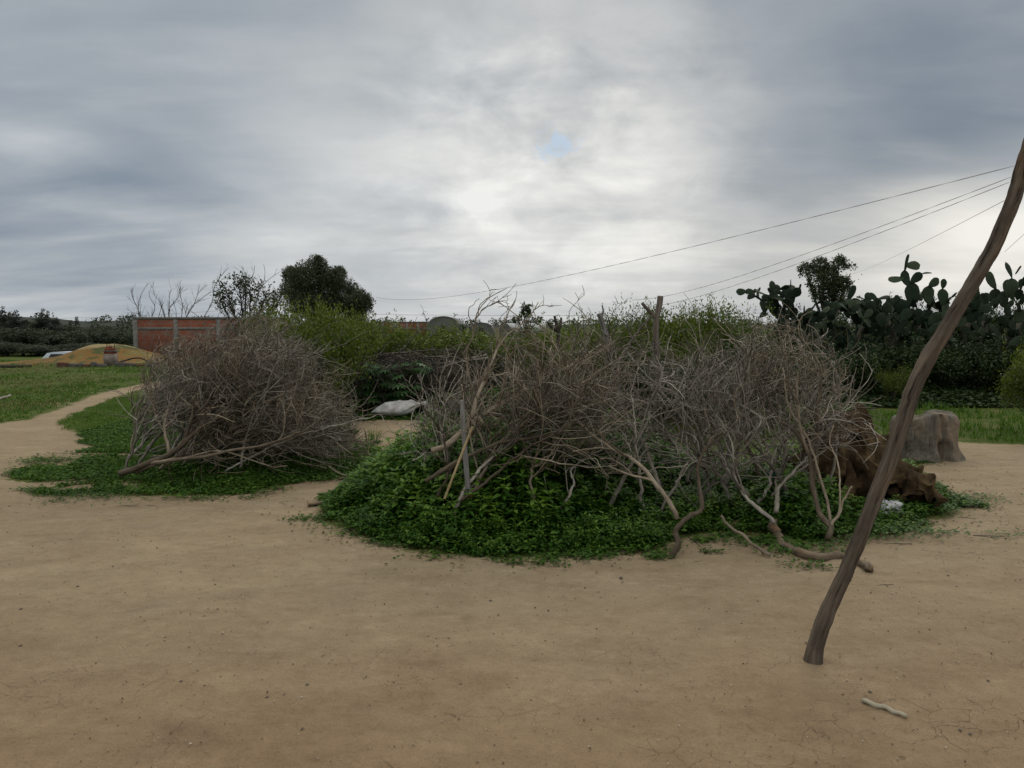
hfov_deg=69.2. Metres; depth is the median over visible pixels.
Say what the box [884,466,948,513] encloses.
tree stump
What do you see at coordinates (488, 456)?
dead branch
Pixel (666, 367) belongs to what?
dead branch
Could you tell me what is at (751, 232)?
wire
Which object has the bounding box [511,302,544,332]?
tree
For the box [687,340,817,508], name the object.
dead branch
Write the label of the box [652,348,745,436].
shrub
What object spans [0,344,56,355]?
olive tree
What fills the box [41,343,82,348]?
olive tree
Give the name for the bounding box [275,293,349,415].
shrub
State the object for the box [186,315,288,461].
dead branch
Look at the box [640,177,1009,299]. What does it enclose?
wire
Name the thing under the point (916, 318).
shrub
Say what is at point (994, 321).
shrub
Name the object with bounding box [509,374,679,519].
dead branch
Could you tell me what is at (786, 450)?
dead branch
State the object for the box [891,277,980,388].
prickly pear
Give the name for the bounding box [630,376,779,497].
dead branch
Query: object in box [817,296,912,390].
prickly pear
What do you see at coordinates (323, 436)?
dead branch
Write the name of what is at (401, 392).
castor plant
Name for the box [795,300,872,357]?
shrub
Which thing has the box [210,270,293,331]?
tree
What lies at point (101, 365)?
kerb block
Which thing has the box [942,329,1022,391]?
shrub
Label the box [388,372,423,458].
dead branch
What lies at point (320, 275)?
tree
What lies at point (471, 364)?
dead branch
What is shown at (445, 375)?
dead branch
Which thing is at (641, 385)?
shrub
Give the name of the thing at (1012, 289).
prickly pear
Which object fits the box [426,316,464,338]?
domed building
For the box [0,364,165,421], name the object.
grass
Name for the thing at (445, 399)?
dead branch
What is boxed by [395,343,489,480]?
dead branch
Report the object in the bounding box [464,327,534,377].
shrub
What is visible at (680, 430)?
dead branch
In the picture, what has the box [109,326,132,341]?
olive tree
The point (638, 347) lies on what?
shrub
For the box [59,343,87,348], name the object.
olive tree
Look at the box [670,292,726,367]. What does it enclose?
shrub
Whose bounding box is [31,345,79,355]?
olive tree
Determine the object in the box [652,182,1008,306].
wire
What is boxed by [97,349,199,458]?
dead branch
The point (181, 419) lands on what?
dead branch
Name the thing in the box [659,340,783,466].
dead branch
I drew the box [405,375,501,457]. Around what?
dead branch
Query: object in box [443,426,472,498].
cane
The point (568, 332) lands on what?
shrub
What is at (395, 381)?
dead branch
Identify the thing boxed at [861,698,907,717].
stick
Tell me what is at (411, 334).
shrub
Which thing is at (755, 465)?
dead branch
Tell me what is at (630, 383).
dead branch
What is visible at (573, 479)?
dead branch
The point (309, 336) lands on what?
shrub
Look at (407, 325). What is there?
brick house
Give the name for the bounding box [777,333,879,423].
shrub
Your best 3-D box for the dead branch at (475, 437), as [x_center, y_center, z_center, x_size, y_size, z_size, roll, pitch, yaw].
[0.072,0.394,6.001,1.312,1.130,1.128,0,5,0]
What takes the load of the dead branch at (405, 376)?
on the ground at (790, 693)
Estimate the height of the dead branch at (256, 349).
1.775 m
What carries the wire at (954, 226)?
attached to the leaning pole
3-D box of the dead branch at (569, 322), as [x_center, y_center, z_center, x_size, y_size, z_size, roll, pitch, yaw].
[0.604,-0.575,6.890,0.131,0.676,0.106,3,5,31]
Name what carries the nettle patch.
on the ground at (790, 693)
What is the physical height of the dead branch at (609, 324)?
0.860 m
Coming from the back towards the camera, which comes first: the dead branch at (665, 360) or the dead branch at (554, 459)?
the dead branch at (665, 360)
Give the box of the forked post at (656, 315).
[641,296,662,403]
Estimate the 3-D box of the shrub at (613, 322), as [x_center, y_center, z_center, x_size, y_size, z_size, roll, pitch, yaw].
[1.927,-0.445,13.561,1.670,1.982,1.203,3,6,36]
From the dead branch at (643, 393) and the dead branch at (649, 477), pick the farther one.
the dead branch at (643, 393)
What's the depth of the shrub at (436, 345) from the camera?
15.05 m
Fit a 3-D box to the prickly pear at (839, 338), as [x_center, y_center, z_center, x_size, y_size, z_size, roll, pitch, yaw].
[6.854,-0.966,16.497,1.892,2.702,1.941,0,5,0]
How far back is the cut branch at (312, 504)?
6.58 m
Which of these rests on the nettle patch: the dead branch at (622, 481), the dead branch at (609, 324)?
the dead branch at (622, 481)
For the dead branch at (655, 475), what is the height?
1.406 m
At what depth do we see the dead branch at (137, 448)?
8.58 m
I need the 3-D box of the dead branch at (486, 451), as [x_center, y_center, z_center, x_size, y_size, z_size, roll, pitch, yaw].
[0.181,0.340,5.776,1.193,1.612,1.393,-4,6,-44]
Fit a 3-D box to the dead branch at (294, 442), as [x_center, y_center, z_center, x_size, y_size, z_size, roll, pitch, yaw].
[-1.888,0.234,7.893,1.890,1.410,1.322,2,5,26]
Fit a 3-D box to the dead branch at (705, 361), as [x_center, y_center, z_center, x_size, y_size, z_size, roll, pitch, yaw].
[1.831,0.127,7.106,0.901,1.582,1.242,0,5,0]
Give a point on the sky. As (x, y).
(425, 150)
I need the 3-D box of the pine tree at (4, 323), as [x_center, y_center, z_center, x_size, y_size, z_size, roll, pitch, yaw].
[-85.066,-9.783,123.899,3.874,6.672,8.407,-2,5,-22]
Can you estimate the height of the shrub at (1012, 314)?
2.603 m
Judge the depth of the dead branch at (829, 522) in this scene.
5.62 m
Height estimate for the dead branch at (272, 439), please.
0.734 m
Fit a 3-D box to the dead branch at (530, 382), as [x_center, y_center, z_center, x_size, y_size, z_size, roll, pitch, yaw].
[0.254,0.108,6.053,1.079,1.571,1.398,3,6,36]
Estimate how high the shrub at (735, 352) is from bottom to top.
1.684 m
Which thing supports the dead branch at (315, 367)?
on the ground cover at (86, 473)
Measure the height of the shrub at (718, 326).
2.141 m
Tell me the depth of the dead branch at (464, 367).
13.60 m
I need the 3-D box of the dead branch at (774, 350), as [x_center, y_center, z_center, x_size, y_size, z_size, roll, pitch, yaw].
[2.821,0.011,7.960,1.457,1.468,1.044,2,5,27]
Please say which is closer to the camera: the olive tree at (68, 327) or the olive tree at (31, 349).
the olive tree at (31, 349)
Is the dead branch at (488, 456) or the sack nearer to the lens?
the dead branch at (488, 456)
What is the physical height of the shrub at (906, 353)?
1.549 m
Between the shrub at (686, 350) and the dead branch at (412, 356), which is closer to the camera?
the shrub at (686, 350)
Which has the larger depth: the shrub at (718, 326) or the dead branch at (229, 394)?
the shrub at (718, 326)
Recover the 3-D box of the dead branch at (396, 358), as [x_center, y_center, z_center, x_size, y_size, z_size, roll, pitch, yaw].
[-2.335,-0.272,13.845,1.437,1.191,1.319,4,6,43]
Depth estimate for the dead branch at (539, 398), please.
6.29 m
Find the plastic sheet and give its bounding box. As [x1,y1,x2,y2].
[880,499,903,516]
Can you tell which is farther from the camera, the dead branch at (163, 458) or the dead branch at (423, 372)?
the dead branch at (423, 372)
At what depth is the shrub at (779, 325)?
17.72 m
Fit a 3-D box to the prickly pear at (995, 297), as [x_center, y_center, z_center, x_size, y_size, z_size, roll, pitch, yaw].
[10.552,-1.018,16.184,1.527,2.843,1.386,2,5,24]
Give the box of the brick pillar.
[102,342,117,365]
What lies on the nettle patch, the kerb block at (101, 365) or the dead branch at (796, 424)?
the dead branch at (796, 424)
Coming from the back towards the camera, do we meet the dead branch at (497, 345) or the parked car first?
the parked car
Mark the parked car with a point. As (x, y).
(51, 354)
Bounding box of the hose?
[119,357,147,361]
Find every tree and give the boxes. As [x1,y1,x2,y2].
[0,306,17,328]
[0,327,77,345]
[0,342,26,355]
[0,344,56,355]
[8,310,29,329]
[13,330,77,345]
[13,345,76,355]
[16,308,62,333]
[25,323,78,331]
[29,310,65,333]
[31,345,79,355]
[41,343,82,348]
[55,330,120,344]
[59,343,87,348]
[66,328,117,343]
[74,316,79,328]
[74,324,131,332]
[107,331,132,346]
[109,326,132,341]
[111,324,132,330]
[129,262,280,316]
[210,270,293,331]
[279,253,376,334]
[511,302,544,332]
[796,253,862,321]
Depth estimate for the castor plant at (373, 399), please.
13.17 m
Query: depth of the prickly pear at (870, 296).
16.60 m
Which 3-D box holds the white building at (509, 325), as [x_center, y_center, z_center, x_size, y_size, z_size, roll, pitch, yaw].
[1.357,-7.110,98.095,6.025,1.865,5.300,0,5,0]
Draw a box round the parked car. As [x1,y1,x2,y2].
[43,351,71,357]
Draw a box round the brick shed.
[132,317,286,358]
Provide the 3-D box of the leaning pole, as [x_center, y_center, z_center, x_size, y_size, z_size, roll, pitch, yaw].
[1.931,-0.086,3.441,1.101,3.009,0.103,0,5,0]
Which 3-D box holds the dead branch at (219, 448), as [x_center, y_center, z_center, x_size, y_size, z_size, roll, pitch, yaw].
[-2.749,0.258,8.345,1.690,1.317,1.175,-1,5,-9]
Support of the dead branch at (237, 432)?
on the ground cover at (86, 473)
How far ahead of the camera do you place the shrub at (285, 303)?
12.29 m
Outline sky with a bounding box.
[0,0,1023,324]
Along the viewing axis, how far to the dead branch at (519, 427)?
5.78 m
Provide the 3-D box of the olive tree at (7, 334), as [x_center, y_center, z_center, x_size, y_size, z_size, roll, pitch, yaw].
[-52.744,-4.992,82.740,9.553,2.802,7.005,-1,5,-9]
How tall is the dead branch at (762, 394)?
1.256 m
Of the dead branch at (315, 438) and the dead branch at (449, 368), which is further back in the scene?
the dead branch at (449, 368)
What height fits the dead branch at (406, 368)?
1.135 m
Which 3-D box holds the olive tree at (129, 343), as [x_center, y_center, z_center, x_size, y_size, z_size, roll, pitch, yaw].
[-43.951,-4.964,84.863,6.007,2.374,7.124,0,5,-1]
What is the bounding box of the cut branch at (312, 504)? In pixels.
[307,500,335,506]
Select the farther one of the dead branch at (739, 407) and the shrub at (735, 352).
the shrub at (735, 352)
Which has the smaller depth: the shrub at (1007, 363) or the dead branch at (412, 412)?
the dead branch at (412, 412)
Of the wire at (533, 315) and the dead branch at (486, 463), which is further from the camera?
the wire at (533, 315)
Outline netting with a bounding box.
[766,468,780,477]
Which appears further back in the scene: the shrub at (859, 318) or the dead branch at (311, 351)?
the shrub at (859, 318)
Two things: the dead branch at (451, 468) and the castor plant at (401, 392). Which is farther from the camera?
the castor plant at (401, 392)
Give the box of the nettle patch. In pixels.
[319,404,956,556]
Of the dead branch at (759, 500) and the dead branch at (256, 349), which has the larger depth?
the dead branch at (256, 349)
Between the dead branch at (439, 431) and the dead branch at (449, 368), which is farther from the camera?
the dead branch at (449, 368)
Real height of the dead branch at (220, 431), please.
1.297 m
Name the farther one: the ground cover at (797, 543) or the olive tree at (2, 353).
the olive tree at (2, 353)
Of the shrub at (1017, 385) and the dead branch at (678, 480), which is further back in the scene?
the shrub at (1017, 385)
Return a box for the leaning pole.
[803,138,1023,664]
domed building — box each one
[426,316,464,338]
[469,322,494,336]
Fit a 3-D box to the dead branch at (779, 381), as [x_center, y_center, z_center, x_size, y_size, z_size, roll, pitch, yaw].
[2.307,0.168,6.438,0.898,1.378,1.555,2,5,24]
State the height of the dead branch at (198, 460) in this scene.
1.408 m
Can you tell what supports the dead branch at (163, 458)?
on the ground cover at (86, 473)
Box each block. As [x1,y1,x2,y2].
[0,364,31,367]
[57,362,69,366]
[68,363,76,366]
[96,364,107,366]
[114,362,126,366]
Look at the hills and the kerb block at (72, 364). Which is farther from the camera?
the hills
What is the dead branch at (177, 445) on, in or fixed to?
on the ground cover at (86, 473)
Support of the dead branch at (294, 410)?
on the ground cover at (86, 473)
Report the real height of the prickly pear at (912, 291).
3.223 m
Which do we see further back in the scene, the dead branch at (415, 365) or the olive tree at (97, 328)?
the olive tree at (97, 328)
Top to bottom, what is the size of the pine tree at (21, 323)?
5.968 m
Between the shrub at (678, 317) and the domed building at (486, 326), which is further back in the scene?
the domed building at (486, 326)
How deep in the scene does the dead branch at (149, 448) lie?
8.20 m
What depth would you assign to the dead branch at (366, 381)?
13.35 m
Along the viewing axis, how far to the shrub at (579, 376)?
11.40 m
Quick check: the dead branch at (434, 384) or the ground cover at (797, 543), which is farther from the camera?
the dead branch at (434, 384)
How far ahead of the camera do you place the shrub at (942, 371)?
15.58 m
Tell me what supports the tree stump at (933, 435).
on the ground at (790, 693)
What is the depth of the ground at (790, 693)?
3.78 m
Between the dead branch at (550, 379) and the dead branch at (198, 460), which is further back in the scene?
the dead branch at (198, 460)
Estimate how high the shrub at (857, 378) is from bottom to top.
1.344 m
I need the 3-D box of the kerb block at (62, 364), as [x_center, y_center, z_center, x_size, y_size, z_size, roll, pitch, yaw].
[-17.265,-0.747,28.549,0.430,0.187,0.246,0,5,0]
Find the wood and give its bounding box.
[0,310,1011,327]
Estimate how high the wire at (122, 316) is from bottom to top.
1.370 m
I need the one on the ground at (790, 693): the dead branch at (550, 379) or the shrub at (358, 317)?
the shrub at (358, 317)
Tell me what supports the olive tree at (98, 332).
on the ground at (790, 693)
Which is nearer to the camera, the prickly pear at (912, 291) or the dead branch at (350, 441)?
the dead branch at (350, 441)
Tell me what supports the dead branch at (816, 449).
on the nettle patch
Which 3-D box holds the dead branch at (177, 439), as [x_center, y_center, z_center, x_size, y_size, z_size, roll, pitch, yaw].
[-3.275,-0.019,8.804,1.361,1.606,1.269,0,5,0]
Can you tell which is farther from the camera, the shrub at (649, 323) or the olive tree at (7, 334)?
the olive tree at (7, 334)
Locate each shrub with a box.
[224,309,314,403]
[234,294,333,341]
[245,292,331,417]
[274,297,373,415]
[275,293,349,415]
[301,301,385,415]
[332,304,378,400]
[342,305,398,375]
[352,311,427,374]
[355,321,433,368]
[384,322,466,360]
[392,318,495,363]
[435,325,508,383]
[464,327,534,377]
[469,353,523,387]
[484,328,555,383]
[512,324,572,364]
[515,348,598,412]
[516,313,600,389]
[537,311,621,354]
[545,326,625,410]
[583,318,672,416]
[585,306,642,409]
[600,348,684,423]
[601,303,659,406]
[618,298,697,414]
[620,292,670,368]
[644,317,718,423]
[650,298,730,359]
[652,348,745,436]
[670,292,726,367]
[681,321,782,423]
[694,296,751,409]
[713,301,777,350]
[716,329,817,426]
[755,305,820,349]
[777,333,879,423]
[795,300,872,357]
[826,338,916,395]
[839,296,924,342]
[858,328,957,386]
[875,362,911,401]
[883,331,983,396]
[889,292,958,339]
[919,289,1002,385]
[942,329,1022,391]
[957,299,1023,340]
[964,336,1022,392]
[988,330,1023,411]
[990,300,1023,335]
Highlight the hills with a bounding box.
[1,316,854,329]
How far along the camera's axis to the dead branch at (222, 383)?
7.69 m
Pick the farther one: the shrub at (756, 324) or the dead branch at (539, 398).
the shrub at (756, 324)
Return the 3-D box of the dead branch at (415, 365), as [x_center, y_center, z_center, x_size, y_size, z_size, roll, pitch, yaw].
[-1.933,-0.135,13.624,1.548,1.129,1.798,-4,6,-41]
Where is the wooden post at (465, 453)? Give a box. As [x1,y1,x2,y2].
[459,400,472,515]
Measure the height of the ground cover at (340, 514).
0.240 m
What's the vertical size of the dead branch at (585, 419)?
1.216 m
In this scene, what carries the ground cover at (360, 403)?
on the ground at (790, 693)
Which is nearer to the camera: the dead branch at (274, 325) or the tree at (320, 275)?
the dead branch at (274, 325)
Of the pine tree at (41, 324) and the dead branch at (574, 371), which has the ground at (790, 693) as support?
the pine tree at (41, 324)
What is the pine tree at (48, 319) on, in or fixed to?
on the ground at (790, 693)
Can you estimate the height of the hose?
0.455 m
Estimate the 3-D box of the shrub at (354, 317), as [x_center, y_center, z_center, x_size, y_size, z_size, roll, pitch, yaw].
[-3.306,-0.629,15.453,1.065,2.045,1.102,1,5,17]
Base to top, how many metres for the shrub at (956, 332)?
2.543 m
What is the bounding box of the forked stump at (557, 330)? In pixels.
[547,316,561,351]
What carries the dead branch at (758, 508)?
on the ground at (790, 693)
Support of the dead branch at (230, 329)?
on the ground cover at (86, 473)
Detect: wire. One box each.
[31,308,248,318]
[369,313,748,315]
[376,166,1012,299]
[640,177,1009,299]
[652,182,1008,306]
[865,201,1002,269]
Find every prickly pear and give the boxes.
[736,284,804,348]
[760,281,835,353]
[772,279,865,364]
[808,285,890,391]
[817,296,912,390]
[839,300,928,371]
[865,254,948,362]
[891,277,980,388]
[924,289,1005,386]
[956,271,1023,391]
[977,262,1023,375]
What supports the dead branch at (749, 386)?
on the ground at (790, 693)
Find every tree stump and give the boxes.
[779,404,935,509]
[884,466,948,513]
[889,409,965,462]
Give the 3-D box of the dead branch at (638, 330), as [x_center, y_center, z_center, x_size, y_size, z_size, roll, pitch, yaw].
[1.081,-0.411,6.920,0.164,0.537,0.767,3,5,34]
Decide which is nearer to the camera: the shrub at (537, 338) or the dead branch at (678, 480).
the dead branch at (678, 480)
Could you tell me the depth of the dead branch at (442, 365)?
13.85 m
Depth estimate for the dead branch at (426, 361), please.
13.61 m
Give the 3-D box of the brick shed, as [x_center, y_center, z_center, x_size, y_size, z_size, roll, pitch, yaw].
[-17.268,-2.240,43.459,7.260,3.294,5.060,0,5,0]
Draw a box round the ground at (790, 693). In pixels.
[0,329,1023,767]
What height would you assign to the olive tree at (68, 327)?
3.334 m
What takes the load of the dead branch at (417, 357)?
on the ground cover at (360, 403)
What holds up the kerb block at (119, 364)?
on the ground at (790, 693)
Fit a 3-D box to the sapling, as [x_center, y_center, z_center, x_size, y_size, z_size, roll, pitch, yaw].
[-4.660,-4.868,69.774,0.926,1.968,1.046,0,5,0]
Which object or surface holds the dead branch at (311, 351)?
on the ground cover at (86, 473)
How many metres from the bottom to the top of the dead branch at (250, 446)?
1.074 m
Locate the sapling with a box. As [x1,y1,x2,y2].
[459,323,466,335]
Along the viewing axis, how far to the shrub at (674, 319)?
12.88 m
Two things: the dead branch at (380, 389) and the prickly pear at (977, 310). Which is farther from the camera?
the prickly pear at (977, 310)
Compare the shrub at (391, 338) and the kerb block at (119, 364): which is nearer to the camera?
the shrub at (391, 338)
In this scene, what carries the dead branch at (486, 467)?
on the nettle patch
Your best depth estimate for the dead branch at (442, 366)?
14.01 m
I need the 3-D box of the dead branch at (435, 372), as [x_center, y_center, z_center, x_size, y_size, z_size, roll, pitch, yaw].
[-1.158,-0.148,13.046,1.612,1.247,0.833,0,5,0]
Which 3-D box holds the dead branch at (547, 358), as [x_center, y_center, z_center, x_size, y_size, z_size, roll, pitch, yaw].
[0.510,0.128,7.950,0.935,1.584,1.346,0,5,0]
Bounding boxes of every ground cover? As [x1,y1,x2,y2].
[0,453,1023,570]
[6,416,400,494]
[314,477,977,554]
[318,383,711,419]
[711,369,1023,407]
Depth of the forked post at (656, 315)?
7.95 m
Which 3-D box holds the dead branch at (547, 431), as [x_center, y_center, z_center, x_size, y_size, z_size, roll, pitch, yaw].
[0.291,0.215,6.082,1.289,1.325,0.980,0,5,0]
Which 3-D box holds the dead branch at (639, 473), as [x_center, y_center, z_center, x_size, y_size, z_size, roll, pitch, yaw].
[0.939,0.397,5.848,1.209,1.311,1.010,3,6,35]
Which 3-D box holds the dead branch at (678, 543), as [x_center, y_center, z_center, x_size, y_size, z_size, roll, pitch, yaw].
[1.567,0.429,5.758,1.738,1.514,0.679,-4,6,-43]
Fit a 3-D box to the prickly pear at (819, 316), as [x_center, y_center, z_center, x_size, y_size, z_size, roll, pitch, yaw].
[6.406,-0.960,16.476,1.314,2.668,1.638,-2,5,-22]
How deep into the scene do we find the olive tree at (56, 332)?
82.67 m
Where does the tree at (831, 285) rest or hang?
on the ground at (790, 693)
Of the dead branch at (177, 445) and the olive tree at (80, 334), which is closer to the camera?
the dead branch at (177, 445)
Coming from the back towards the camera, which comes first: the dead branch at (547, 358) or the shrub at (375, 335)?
the shrub at (375, 335)
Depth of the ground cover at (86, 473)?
7.91 m
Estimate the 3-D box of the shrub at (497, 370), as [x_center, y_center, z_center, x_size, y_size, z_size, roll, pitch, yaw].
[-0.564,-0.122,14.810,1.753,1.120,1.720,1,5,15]
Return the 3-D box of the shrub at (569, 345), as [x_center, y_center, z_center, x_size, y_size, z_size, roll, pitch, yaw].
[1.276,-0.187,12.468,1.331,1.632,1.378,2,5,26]
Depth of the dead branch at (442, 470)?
5.87 m
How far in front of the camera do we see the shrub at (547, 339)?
13.83 m
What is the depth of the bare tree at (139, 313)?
45.74 m
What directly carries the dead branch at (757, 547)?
on the ground at (790, 693)
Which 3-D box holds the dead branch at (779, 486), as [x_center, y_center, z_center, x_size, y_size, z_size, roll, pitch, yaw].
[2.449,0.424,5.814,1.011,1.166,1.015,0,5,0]
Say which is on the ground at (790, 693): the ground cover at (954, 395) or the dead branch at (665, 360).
the ground cover at (954, 395)
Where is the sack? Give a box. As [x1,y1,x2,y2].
[371,400,427,416]
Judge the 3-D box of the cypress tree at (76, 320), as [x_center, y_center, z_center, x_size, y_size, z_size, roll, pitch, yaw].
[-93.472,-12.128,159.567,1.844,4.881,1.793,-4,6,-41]
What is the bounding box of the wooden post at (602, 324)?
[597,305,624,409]
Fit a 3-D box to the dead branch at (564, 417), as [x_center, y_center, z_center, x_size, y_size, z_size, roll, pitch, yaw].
[0.366,0.310,5.857,1.990,1.487,0.866,1,5,18]
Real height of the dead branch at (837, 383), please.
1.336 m
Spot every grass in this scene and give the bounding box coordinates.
[0,359,1023,442]
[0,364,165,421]
[8,396,446,495]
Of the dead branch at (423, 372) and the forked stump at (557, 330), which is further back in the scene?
the dead branch at (423, 372)
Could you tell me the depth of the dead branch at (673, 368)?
6.38 m
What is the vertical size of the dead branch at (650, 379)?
1.680 m
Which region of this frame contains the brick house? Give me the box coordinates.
[381,322,432,338]
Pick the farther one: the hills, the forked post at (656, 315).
the hills
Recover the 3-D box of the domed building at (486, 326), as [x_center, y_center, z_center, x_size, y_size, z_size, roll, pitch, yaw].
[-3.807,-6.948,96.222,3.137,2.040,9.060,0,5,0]
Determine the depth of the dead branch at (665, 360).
8.45 m
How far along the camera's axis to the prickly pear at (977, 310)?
15.69 m
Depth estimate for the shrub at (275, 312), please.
10.82 m
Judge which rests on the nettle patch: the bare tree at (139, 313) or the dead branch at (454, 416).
the dead branch at (454, 416)
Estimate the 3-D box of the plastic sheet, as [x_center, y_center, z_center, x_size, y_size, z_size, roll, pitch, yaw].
[3.123,1.032,6.214,0.316,0.151,0.202,0,5,0]
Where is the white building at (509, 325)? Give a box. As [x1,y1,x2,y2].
[499,323,545,337]
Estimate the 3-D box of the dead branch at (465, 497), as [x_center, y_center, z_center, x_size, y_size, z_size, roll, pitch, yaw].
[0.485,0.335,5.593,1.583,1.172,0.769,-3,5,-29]
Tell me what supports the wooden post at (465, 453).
on the nettle patch
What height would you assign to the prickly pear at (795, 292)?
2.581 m
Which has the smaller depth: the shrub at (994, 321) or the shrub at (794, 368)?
the shrub at (794, 368)
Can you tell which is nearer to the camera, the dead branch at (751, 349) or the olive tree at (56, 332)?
the dead branch at (751, 349)
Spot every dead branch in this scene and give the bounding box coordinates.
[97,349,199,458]
[115,335,233,467]
[118,319,358,476]
[125,322,216,453]
[128,363,331,485]
[131,352,215,453]
[132,363,214,455]
[137,314,268,463]
[140,333,276,455]
[145,304,305,449]
[147,303,326,434]
[150,374,367,460]
[153,412,308,452]
[154,408,353,458]
[158,306,313,470]
[161,352,357,466]
[170,319,289,450]
[177,301,313,464]
[182,355,356,468]
[186,306,282,448]
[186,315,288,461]
[186,409,337,453]
[196,325,280,452]
[196,346,375,462]
[197,352,339,462]
[199,329,365,452]
[199,371,377,476]
[200,399,368,461]
[206,366,383,465]
[214,306,342,468]
[217,336,357,420]
[225,344,390,473]
[226,382,407,475]
[338,356,427,404]
[339,361,409,414]
[345,342,451,402]
[347,357,450,408]
[348,355,449,380]
[350,348,408,396]
[351,352,453,389]
[353,354,491,398]
[354,308,500,386]
[357,344,486,408]
[359,330,451,379]
[359,355,462,410]
[362,341,511,400]
[364,353,487,398]
[366,339,432,379]
[372,357,491,388]
[383,346,461,393]
[383,350,464,402]
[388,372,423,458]
[392,367,491,402]
[393,348,488,388]
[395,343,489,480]
[395,368,536,439]
[396,346,481,407]
[399,349,474,393]
[403,342,489,410]
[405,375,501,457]
[407,331,530,474]
[408,339,512,379]
[410,355,525,391]
[414,362,521,444]
[417,351,488,404]
[420,337,561,497]
[424,348,463,460]
[425,304,665,482]
[429,330,688,484]
[431,305,650,453]
[445,326,644,500]
[446,334,622,496]
[448,302,634,497]
[451,344,627,515]
[451,365,594,486]
[452,341,651,430]
[461,350,671,501]
[463,280,515,432]
[466,291,561,433]
[469,330,640,473]
[471,319,624,487]
[472,300,599,492]
[491,355,650,493]
[493,330,633,471]
[496,355,640,499]
[498,298,700,469]
[499,328,782,451]
[503,364,693,511]
[506,349,660,495]
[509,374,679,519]
[516,324,599,418]
[535,317,662,488]
[545,318,697,487]
[554,350,708,510]
[568,286,583,357]
[572,330,734,442]
[573,304,781,481]
[581,327,700,460]
[596,295,627,385]
[602,303,736,498]
[603,295,772,505]
[614,312,652,369]
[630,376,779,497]
[632,365,787,507]
[633,304,829,481]
[638,349,774,523]
[640,328,696,420]
[656,332,773,505]
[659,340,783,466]
[660,314,768,470]
[660,334,823,513]
[666,341,805,558]
[671,365,859,503]
[673,333,788,499]
[678,329,802,485]
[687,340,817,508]
[694,355,790,460]
[698,304,844,477]
[701,339,829,469]
[704,328,807,459]
[711,315,867,540]
[712,364,882,496]
[720,515,770,556]
[726,318,848,403]
[728,326,834,486]
[741,368,880,513]
[743,298,850,491]
[754,316,878,467]
[765,326,850,484]
[773,333,877,463]
[787,324,860,484]
[794,344,889,481]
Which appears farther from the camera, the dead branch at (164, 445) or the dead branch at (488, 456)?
the dead branch at (164, 445)
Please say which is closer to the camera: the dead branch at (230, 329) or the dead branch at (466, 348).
the dead branch at (466, 348)
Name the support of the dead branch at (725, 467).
on the dead branch at (678, 543)
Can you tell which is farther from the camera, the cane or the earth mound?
the earth mound
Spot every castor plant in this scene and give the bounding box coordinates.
[354,362,392,406]
[380,360,431,401]
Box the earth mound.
[0,344,197,365]
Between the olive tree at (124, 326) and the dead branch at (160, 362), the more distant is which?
the olive tree at (124, 326)
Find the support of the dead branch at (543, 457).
on the nettle patch
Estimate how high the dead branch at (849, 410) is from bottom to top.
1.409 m
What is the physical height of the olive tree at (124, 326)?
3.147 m
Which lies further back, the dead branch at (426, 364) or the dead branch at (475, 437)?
the dead branch at (426, 364)
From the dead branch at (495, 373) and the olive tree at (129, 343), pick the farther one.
the olive tree at (129, 343)
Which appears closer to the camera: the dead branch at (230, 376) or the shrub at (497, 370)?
the dead branch at (230, 376)
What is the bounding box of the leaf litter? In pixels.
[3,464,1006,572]
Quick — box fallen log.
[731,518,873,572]
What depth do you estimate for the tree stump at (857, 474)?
6.41 m
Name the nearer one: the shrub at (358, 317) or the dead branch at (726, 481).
the dead branch at (726, 481)
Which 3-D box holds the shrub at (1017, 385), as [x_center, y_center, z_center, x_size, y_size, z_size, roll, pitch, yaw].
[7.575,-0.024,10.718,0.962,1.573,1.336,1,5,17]
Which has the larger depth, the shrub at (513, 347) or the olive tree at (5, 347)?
the olive tree at (5, 347)
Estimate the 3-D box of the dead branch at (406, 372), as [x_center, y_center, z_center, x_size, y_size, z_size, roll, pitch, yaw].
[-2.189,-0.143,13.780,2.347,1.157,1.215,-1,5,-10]
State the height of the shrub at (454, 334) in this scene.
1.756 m
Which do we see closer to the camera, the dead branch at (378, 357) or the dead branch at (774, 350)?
the dead branch at (774, 350)
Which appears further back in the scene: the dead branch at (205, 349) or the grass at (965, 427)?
the grass at (965, 427)
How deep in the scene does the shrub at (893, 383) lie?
14.76 m
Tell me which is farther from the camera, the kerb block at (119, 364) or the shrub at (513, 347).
the kerb block at (119, 364)
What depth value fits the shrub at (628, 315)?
13.19 m
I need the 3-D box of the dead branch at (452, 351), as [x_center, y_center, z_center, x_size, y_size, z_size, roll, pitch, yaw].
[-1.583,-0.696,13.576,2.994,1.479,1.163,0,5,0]
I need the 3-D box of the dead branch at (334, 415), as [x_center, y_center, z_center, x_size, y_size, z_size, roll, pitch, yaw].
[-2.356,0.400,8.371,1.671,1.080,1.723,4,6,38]
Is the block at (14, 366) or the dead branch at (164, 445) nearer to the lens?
the dead branch at (164, 445)
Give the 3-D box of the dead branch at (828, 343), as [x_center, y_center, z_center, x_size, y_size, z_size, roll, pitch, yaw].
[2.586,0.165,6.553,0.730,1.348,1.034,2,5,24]

